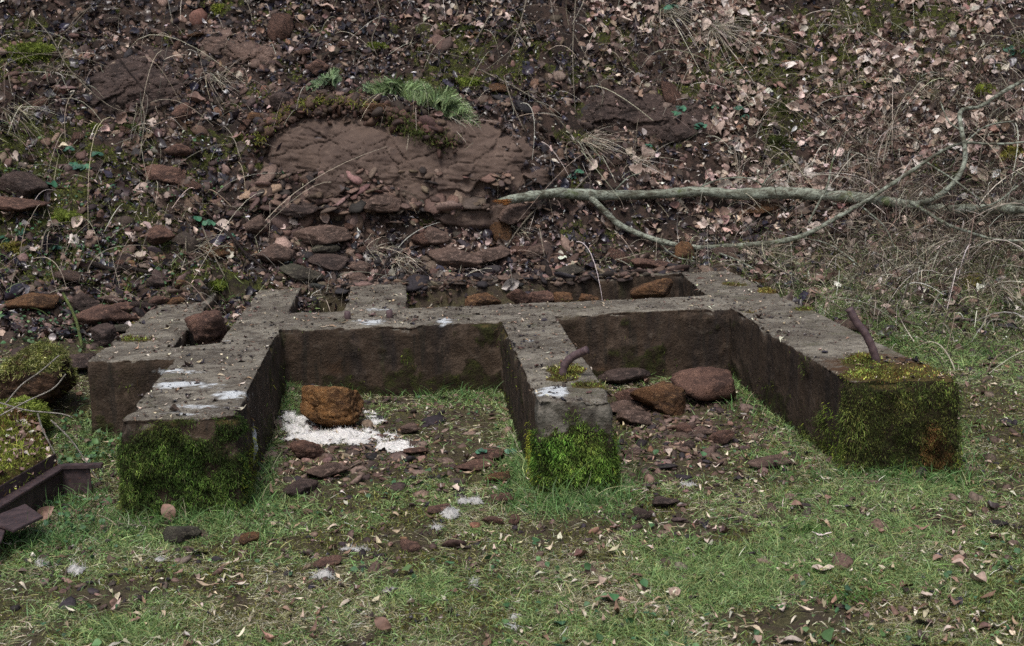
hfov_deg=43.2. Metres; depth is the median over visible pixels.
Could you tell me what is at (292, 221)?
fallen leaf
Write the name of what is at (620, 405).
stone
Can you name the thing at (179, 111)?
stone
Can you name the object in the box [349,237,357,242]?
loose stone
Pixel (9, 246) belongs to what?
moss cushion
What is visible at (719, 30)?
dry grass tuft
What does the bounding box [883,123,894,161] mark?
twig
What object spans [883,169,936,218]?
dry grass tuft
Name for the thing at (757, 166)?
fallen leaf
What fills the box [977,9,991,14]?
loose stone
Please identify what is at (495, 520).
stone
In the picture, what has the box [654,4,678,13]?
bramble
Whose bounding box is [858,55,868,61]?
fallen leaf
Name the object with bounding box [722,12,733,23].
fallen leaf
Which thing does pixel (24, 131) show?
loose stone
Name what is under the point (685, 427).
stone
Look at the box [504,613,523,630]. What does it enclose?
down clump
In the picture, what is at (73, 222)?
fallen leaf
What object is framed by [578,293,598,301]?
stone
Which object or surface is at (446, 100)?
fern
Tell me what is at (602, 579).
fallen leaf
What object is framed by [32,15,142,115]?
twig
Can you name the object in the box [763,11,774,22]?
fallen leaf
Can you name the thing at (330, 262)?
stone
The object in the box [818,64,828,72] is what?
fallen leaf
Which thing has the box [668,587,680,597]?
fallen leaf
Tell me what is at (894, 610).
fallen leaf
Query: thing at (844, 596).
green grass tuft
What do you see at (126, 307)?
stone
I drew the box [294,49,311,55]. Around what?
loose stone
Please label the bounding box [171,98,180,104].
loose stone
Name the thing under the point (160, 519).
long grass
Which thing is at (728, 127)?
fallen leaf
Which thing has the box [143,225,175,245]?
stone
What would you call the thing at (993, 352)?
green grass tuft
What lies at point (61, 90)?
loose stone
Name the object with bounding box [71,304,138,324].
boulder
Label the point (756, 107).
fallen leaf
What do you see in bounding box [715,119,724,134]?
fallen leaf
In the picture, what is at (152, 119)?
fallen leaf
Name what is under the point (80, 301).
stone
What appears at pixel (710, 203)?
fallen leaf
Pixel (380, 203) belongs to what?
boulder
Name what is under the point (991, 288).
dry grass tuft
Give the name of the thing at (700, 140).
loose stone
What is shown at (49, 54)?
twig
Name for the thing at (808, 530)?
green grass tuft
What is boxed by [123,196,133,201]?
fallen leaf
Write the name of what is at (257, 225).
stone
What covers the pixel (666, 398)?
boulder
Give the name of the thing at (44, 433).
dead stalk
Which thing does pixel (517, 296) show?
stone
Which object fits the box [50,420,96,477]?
dead stalk
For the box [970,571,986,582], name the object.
fallen leaf
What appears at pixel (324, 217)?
fallen leaf
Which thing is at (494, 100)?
loose stone
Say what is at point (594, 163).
fallen leaf
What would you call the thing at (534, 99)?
twig
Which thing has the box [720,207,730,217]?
fallen leaf
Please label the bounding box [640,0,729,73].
dry grass tuft
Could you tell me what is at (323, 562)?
stone
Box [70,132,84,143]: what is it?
loose stone
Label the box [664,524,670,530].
fallen leaf
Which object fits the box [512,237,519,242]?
loose stone
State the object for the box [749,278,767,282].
loose stone
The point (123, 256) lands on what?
loose stone
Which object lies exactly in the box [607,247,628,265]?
loose stone
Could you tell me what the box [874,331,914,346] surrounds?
green grass tuft
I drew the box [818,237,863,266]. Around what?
dry grass tuft
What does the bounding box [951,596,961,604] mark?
fallen leaf
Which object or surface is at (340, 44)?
loose stone
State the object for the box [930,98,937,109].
fallen leaf
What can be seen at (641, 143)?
fallen leaf
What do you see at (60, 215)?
moss cushion
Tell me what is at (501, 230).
loose stone
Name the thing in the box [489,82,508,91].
loose stone
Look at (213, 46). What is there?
rock outcrop
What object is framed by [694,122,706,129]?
bramble
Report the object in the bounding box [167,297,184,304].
stone
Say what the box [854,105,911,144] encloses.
dry grass tuft
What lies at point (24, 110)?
dry grass tuft
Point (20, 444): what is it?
mound moss
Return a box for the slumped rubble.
[216,262,730,294]
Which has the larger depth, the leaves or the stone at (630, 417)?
the leaves
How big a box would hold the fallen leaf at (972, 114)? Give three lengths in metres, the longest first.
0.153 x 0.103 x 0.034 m
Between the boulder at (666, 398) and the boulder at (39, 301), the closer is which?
the boulder at (666, 398)
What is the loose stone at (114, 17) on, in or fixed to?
on the ground at (236, 284)
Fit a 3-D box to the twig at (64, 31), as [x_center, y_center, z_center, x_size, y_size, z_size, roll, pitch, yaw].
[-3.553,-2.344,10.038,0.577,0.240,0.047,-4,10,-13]
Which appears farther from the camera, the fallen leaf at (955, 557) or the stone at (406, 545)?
the stone at (406, 545)
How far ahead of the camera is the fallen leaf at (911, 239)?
9.25 m
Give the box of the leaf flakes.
[0,0,1023,341]
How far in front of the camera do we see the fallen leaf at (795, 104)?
10.64 m
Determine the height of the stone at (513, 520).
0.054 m
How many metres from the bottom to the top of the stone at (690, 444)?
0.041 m
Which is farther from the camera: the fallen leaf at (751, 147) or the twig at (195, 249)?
the fallen leaf at (751, 147)
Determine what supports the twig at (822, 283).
on the ground at (236, 284)
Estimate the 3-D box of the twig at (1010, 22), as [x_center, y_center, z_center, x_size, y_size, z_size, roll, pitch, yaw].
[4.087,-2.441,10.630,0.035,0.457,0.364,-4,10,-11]
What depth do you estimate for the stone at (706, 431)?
6.26 m
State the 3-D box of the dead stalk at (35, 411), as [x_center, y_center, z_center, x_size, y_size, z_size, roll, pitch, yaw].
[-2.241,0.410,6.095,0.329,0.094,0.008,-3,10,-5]
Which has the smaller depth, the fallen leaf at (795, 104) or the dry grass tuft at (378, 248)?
the dry grass tuft at (378, 248)
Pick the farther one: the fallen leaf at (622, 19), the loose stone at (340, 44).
the fallen leaf at (622, 19)
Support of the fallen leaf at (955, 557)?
on the ground at (236, 284)
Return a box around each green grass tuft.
[782,514,835,540]
[807,567,886,612]
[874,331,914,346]
[968,339,1016,355]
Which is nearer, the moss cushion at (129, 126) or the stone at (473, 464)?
the stone at (473, 464)
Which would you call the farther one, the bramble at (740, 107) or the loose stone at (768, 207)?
the bramble at (740, 107)
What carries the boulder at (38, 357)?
on the ground at (236, 284)
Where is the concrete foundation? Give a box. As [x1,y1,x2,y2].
[87,270,965,520]
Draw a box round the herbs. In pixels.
[0,72,1023,645]
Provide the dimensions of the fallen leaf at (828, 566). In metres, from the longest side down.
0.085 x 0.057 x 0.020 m
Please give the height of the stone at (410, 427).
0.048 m
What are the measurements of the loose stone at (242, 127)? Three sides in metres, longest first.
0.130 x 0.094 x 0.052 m
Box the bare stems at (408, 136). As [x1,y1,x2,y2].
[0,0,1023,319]
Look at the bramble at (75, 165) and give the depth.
9.24 m
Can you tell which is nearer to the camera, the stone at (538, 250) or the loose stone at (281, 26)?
the stone at (538, 250)
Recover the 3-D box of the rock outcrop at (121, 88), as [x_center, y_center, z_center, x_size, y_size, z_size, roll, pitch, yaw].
[-2.888,-1.893,10.113,0.850,0.590,1.234,-3,10,-5]
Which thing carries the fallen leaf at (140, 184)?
on the ground at (236, 284)
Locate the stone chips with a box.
[0,0,1023,610]
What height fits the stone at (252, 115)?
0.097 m
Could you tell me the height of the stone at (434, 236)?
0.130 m
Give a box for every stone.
[0,171,48,197]
[20,128,28,133]
[31,96,48,109]
[46,74,64,82]
[50,51,61,57]
[52,86,65,93]
[53,270,81,282]
[67,352,95,370]
[69,292,98,311]
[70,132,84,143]
[90,162,103,168]
[90,323,116,346]
[92,160,102,170]
[97,295,125,303]
[102,13,118,22]
[110,302,133,312]
[114,324,129,332]
[115,259,125,264]
[117,254,134,260]
[119,125,133,134]
[129,301,156,307]
[142,164,185,183]
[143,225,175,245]
[146,276,164,288]
[148,296,169,303]
[163,526,200,542]
[164,144,192,156]
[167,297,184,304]
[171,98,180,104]
[171,102,192,121]
[173,39,181,49]
[174,279,187,288]
[182,180,202,188]
[186,32,205,36]
[216,57,228,72]
[238,119,251,131]
[239,531,260,544]
[244,214,268,234]
[246,112,260,122]
[257,243,294,263]
[266,12,293,41]
[269,91,292,111]
[271,198,319,217]
[279,264,323,283]
[282,479,318,496]
[290,440,324,458]
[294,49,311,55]
[303,296,315,309]
[304,462,349,477]
[305,59,328,75]
[307,253,349,270]
[311,244,339,253]
[313,555,341,568]
[338,40,350,46]
[344,221,353,228]
[346,260,370,273]
[347,272,367,280]
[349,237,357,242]
[358,246,371,252]
[364,103,390,114]
[375,243,388,253]
[399,422,418,433]
[399,538,420,552]
[403,447,428,453]
[411,231,431,245]
[424,226,451,244]
[427,503,450,512]
[431,48,443,53]
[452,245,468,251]
[454,458,493,470]
[464,292,500,305]
[473,246,510,262]
[474,447,504,458]
[481,516,504,524]
[485,471,510,483]
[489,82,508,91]
[489,220,511,241]
[490,96,496,105]
[490,492,513,502]
[498,203,530,224]
[506,289,531,303]
[508,246,531,256]
[508,514,520,524]
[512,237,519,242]
[522,244,545,258]
[527,290,553,303]
[553,292,573,302]
[554,264,584,273]
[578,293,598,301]
[582,239,596,243]
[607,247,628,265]
[610,400,645,411]
[614,388,638,400]
[616,410,651,425]
[623,449,640,454]
[630,278,672,298]
[632,507,651,520]
[652,496,678,506]
[660,80,681,105]
[673,241,694,262]
[676,423,691,433]
[682,440,695,448]
[692,428,715,435]
[696,136,706,143]
[708,430,734,445]
[712,247,740,255]
[735,59,747,63]
[742,201,778,213]
[747,454,795,468]
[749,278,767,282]
[784,38,797,54]
[834,319,869,331]
[860,303,876,309]
[896,240,911,249]
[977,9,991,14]
[982,317,1001,323]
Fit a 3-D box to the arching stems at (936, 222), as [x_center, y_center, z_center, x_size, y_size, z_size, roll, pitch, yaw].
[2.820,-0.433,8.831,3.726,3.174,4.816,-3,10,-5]
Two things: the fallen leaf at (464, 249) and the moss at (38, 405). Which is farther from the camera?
the fallen leaf at (464, 249)
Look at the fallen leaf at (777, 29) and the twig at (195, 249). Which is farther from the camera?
the fallen leaf at (777, 29)
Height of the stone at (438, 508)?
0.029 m
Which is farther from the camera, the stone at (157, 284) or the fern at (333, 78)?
the fern at (333, 78)
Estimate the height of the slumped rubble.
0.148 m
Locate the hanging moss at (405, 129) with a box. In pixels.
[244,92,465,153]
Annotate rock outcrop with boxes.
[88,45,192,116]
[200,28,284,72]
[244,113,555,228]
[579,84,707,143]
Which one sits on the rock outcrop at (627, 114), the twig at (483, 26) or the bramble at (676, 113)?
the bramble at (676, 113)
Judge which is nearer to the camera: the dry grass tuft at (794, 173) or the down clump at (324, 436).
the down clump at (324, 436)
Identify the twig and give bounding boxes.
[0,51,109,67]
[16,5,91,36]
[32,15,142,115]
[40,220,85,252]
[62,292,83,348]
[89,260,148,273]
[102,34,161,109]
[132,107,141,141]
[139,102,144,160]
[178,242,231,268]
[185,236,215,252]
[201,226,226,279]
[202,217,265,268]
[369,253,395,282]
[371,0,380,54]
[465,0,495,54]
[479,69,589,155]
[484,36,525,70]
[503,76,525,131]
[505,0,526,62]
[506,172,590,246]
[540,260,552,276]
[572,0,575,115]
[573,32,602,106]
[743,244,844,310]
[744,21,752,63]
[749,172,783,186]
[783,160,794,187]
[795,280,857,285]
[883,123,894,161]
[978,104,994,166]
[997,0,1019,52]
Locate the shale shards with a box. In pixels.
[236,164,550,219]
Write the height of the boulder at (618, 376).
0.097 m
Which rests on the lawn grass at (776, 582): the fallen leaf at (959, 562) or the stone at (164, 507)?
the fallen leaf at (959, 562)
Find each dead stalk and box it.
[0,374,65,415]
[0,402,72,417]
[5,355,59,403]
[37,413,58,463]
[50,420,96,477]
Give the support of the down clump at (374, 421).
on the ground at (236, 284)
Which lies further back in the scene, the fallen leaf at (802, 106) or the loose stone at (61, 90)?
the fallen leaf at (802, 106)
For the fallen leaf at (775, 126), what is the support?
on the ground at (236, 284)
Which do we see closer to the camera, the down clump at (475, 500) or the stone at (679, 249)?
the down clump at (475, 500)
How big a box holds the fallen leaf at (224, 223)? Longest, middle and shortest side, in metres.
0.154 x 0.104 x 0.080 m
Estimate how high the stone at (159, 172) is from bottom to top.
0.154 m
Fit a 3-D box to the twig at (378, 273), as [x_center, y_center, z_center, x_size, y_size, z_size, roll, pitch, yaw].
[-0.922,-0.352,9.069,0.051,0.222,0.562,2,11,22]
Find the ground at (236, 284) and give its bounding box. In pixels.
[0,0,1023,645]
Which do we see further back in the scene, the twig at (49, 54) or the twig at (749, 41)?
the twig at (749, 41)
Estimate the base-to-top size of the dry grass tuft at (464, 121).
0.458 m
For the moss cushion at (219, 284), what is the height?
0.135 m
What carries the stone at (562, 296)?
on the ground at (236, 284)
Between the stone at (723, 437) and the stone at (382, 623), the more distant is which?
the stone at (723, 437)
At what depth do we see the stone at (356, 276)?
9.02 m
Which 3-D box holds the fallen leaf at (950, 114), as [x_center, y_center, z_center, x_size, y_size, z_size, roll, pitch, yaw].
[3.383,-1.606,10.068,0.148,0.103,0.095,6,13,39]
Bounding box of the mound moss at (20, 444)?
[0,394,57,495]
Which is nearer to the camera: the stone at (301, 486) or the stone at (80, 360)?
the stone at (301, 486)
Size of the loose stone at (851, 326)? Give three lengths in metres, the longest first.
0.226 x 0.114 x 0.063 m
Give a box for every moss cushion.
[0,241,26,254]
[1,41,55,63]
[47,207,82,224]
[86,122,102,131]
[114,121,140,134]
[211,2,224,14]
[211,278,227,292]
[366,41,389,50]
[450,75,480,87]
[455,24,478,35]
[764,134,791,147]
[772,96,799,113]
[956,272,983,291]
[974,82,997,95]
[999,144,1023,161]
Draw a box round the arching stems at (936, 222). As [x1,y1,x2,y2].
[669,34,1023,375]
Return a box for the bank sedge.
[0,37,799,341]
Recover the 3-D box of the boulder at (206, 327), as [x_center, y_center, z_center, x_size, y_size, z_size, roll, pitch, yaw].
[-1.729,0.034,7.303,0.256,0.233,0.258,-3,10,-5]
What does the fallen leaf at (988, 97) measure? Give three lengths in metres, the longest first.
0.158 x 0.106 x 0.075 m
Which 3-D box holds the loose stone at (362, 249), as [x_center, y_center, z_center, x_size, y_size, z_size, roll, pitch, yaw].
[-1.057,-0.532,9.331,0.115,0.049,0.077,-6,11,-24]
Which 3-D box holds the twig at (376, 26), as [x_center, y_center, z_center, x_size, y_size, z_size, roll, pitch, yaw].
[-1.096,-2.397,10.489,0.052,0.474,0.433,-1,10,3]
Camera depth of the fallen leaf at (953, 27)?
10.84 m
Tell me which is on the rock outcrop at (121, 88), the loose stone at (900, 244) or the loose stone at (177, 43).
the loose stone at (177, 43)
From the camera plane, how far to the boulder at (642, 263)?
9.27 m
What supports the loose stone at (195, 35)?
on the ground at (236, 284)
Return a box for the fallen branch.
[492,79,1023,268]
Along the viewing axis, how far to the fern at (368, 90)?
10.02 m
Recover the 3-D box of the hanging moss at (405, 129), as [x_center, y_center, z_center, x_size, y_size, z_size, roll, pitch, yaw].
[-1.171,-1.496,9.684,1.639,0.503,0.674,-3,10,-5]
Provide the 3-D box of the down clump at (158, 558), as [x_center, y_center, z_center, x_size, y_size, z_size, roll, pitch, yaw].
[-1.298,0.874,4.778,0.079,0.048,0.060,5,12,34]
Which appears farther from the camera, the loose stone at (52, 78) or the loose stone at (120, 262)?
the loose stone at (52, 78)
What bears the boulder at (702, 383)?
on the ground at (236, 284)
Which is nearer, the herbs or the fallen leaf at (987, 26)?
the herbs
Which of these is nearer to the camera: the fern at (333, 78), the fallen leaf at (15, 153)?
the fallen leaf at (15, 153)
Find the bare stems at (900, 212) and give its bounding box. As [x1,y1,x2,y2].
[518,0,1023,372]
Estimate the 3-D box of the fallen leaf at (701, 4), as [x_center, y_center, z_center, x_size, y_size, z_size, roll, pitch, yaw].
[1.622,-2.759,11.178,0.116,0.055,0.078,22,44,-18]
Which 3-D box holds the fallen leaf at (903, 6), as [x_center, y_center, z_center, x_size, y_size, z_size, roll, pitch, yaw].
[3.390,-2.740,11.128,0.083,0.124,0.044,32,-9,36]
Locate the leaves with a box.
[0,0,1023,335]
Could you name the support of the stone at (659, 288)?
on the ground at (236, 284)
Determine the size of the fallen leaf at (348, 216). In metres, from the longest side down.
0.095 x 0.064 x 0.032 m
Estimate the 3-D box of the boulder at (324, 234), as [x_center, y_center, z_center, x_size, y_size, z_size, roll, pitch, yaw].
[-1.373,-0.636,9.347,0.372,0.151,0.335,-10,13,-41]
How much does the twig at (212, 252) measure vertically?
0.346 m
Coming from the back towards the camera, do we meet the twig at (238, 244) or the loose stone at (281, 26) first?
the loose stone at (281, 26)
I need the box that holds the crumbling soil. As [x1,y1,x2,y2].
[248,88,465,158]
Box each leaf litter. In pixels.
[0,0,1023,339]
[0,0,1023,341]
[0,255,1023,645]
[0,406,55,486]
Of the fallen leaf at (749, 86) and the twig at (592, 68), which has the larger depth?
the fallen leaf at (749, 86)
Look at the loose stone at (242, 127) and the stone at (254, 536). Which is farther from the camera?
the loose stone at (242, 127)
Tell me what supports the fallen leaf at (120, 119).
on the moss cushion at (129, 126)
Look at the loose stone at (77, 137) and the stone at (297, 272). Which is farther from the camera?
the loose stone at (77, 137)
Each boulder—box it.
[0,196,51,212]
[0,336,81,404]
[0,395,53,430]
[4,292,59,310]
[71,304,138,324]
[184,309,227,344]
[292,224,352,245]
[300,385,363,427]
[362,191,401,212]
[425,247,484,268]
[597,367,650,384]
[629,381,685,415]
[630,258,674,269]
[670,366,735,400]
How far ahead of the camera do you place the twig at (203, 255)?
8.74 m
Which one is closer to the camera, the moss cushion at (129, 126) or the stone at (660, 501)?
the stone at (660, 501)
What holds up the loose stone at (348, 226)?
on the ground at (236, 284)
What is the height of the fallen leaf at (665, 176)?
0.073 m
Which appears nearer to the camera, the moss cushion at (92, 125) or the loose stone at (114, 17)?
the moss cushion at (92, 125)
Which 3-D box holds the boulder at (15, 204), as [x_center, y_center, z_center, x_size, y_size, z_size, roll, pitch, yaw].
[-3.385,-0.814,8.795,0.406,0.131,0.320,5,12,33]
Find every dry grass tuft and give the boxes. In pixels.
[1,89,80,154]
[21,47,93,92]
[93,510,148,535]
[114,106,184,157]
[170,228,231,263]
[187,55,255,111]
[308,275,340,311]
[346,230,411,271]
[387,250,426,275]
[444,113,495,139]
[511,213,549,241]
[563,123,676,195]
[622,143,689,189]
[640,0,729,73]
[678,0,805,90]
[749,240,790,258]
[778,156,836,189]
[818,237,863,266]
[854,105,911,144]
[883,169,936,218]
[917,223,1016,261]
[960,272,1022,308]
[974,185,1023,250]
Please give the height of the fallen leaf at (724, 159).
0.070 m
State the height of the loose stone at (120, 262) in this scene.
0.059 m
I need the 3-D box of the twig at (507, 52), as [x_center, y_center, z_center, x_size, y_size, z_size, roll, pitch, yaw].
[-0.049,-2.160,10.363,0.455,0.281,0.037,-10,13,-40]
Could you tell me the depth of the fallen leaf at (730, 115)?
10.52 m
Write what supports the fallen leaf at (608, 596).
on the ground at (236, 284)
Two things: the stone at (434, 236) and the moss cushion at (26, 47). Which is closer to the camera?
the stone at (434, 236)
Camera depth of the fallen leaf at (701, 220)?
9.81 m
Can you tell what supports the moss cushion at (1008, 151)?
on the ground at (236, 284)
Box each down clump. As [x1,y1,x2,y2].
[34,558,88,575]
[155,554,166,561]
[279,409,360,444]
[304,566,337,579]
[338,541,370,551]
[340,426,416,452]
[362,410,386,424]
[426,520,441,530]
[439,505,460,518]
[456,494,482,504]
[468,577,479,588]
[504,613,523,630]
[680,480,696,487]
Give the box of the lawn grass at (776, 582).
[0,242,1023,645]
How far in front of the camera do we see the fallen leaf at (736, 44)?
11.03 m
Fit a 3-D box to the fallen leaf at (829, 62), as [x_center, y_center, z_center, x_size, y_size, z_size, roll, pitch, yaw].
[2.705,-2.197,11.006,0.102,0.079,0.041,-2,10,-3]
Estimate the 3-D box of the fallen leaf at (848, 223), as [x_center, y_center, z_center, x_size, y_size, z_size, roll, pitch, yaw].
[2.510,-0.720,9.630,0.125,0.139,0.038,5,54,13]
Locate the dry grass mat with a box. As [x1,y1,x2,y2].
[500,25,1023,379]
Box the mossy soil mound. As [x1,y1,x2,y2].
[0,407,49,484]
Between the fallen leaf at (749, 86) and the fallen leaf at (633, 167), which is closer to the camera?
the fallen leaf at (633, 167)
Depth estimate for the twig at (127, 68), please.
9.74 m
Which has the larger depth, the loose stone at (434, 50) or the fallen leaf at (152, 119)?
the loose stone at (434, 50)
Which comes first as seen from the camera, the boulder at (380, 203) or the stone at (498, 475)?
the stone at (498, 475)
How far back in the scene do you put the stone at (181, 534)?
4.97 m
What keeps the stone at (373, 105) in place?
on the crumbling soil
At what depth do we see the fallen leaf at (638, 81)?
10.46 m
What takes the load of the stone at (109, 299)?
on the ground at (236, 284)
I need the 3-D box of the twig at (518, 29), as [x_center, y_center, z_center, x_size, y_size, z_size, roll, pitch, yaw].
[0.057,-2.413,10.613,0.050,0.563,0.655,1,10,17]
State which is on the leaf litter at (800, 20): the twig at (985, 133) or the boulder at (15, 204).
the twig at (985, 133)
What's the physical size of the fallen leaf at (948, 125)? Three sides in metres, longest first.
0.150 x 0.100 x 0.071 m
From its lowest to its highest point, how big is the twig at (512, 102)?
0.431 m
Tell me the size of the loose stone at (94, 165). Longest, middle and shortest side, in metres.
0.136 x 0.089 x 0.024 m
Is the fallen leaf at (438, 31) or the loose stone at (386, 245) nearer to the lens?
the loose stone at (386, 245)
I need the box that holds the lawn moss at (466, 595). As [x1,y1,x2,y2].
[0,259,1023,645]
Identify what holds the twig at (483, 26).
on the ground at (236, 284)
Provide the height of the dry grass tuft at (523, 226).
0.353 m
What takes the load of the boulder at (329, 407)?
on the ground at (236, 284)
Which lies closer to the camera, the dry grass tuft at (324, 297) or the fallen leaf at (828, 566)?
the fallen leaf at (828, 566)
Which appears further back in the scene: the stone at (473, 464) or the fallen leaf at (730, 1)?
the fallen leaf at (730, 1)
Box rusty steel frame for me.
[0,453,103,543]
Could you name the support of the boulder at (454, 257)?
on the ground at (236, 284)
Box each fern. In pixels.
[303,67,342,92]
[356,81,377,93]
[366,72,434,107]
[427,84,480,126]
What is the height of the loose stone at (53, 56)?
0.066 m
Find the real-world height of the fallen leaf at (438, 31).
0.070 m
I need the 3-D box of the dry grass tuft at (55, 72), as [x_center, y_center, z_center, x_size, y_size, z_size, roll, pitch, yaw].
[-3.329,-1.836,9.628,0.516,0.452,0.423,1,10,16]
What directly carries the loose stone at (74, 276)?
on the ground at (236, 284)
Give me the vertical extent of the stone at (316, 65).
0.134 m
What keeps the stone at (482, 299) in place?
on the ground at (236, 284)
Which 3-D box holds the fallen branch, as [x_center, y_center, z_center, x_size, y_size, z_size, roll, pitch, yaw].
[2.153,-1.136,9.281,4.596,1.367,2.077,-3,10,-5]
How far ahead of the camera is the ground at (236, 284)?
9.26 m
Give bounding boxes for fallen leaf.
[10,236,25,246]
[11,150,18,161]
[37,506,53,519]
[68,234,78,243]
[71,216,82,227]
[116,113,126,123]
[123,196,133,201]
[134,182,147,192]
[146,117,156,126]
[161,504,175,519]
[200,243,234,257]
[213,219,229,230]
[236,141,245,153]
[288,216,297,224]
[320,213,329,222]
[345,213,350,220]
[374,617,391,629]
[432,29,442,35]
[449,483,458,490]
[502,278,518,289]
[589,159,597,169]
[598,575,606,582]
[598,595,619,599]
[601,214,609,229]
[616,15,631,22]
[629,162,644,174]
[633,74,640,85]
[637,138,645,145]
[645,0,657,12]
[645,165,657,173]
[648,15,655,25]
[650,179,658,187]
[660,171,670,179]
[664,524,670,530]
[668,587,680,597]
[693,0,704,7]
[696,217,707,227]
[702,17,711,30]
[705,200,712,208]
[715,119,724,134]
[719,137,728,144]
[720,3,732,11]
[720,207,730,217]
[721,155,730,162]
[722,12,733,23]
[725,121,734,132]
[728,0,737,5]
[728,111,734,122]
[733,38,739,49]
[733,143,743,151]
[744,141,753,150]
[747,84,754,93]
[749,164,759,171]
[753,92,762,101]
[753,635,761,642]
[755,103,762,111]
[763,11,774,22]
[768,123,780,129]
[771,24,779,33]
[775,182,788,186]
[777,602,786,610]
[785,61,796,68]
[786,101,799,110]
[792,499,803,508]
[798,103,809,110]
[804,167,814,179]
[805,221,823,233]
[812,177,826,189]
[812,564,833,570]
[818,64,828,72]
[824,60,833,67]
[829,92,836,99]
[841,219,856,229]
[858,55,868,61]
[865,135,877,148]
[891,605,898,615]
[894,57,904,66]
[900,0,910,10]
[907,232,925,243]
[920,591,931,596]
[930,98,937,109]
[932,58,945,66]
[933,554,941,559]
[935,110,956,122]
[945,117,957,128]
[946,22,958,31]
[951,554,963,560]
[951,558,967,567]
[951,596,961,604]
[963,117,974,125]
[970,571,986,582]
[971,110,983,123]
[984,21,992,32]
[986,92,998,101]
[1002,296,1018,308]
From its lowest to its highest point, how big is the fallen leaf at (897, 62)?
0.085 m
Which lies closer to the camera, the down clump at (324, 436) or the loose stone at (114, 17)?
the down clump at (324, 436)
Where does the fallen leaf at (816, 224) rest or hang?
on the ground at (236, 284)
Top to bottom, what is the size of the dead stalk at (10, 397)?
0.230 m
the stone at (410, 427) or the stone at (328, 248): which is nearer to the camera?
the stone at (410, 427)
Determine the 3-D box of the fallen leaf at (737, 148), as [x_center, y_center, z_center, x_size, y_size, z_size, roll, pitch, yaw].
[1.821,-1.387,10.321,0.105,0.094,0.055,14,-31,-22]
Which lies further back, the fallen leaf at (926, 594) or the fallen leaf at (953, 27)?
the fallen leaf at (953, 27)
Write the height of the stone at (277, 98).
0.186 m
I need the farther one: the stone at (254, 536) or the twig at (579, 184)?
the twig at (579, 184)
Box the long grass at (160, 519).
[0,373,1023,583]
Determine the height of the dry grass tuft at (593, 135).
0.687 m
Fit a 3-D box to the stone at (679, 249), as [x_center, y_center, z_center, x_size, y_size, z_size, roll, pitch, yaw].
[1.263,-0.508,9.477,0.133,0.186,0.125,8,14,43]
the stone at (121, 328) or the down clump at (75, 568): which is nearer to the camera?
the down clump at (75, 568)
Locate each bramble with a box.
[0,228,34,243]
[46,180,56,187]
[63,146,103,156]
[69,161,90,169]
[192,216,215,225]
[475,448,516,457]
[566,169,583,178]
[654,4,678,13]
[671,105,686,115]
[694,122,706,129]
[733,106,752,119]
[1003,45,1023,55]
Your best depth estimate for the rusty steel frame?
5.44 m
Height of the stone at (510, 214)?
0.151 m
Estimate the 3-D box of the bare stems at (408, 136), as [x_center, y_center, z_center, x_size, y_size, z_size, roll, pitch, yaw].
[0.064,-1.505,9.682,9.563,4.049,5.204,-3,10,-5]
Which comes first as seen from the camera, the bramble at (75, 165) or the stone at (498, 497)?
the stone at (498, 497)
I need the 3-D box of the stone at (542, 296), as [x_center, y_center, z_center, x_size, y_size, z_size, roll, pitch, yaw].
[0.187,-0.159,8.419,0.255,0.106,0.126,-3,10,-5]
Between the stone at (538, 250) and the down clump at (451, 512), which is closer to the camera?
the down clump at (451, 512)
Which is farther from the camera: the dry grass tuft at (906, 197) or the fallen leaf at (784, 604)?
the dry grass tuft at (906, 197)
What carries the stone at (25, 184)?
on the ground at (236, 284)
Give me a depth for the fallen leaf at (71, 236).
8.67 m
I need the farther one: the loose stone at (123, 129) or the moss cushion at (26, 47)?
the moss cushion at (26, 47)
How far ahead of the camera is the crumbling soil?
9.57 m
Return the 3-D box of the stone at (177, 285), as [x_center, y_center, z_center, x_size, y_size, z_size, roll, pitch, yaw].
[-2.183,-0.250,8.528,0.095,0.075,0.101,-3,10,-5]
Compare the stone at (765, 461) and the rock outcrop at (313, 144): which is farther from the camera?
the rock outcrop at (313, 144)
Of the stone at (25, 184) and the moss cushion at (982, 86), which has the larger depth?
the moss cushion at (982, 86)
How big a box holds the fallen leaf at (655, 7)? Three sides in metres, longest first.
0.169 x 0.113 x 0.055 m
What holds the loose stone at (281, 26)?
on the ground at (236, 284)
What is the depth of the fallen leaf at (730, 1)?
11.37 m
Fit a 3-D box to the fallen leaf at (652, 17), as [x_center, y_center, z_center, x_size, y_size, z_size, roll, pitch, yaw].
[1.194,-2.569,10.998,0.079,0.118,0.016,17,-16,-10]
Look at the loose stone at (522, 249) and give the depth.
9.41 m
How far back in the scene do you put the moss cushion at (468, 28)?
10.54 m
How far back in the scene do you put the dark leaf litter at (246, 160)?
9.75 m
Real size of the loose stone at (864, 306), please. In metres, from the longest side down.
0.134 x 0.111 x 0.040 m
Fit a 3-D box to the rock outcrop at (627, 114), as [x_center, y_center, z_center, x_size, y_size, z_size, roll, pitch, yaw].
[1.077,-1.719,10.626,1.174,0.500,0.867,-3,10,-5]
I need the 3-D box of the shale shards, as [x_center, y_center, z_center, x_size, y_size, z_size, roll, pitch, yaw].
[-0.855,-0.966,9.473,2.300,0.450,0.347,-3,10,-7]
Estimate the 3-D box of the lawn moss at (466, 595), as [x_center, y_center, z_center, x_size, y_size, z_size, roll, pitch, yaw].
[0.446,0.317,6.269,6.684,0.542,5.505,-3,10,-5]

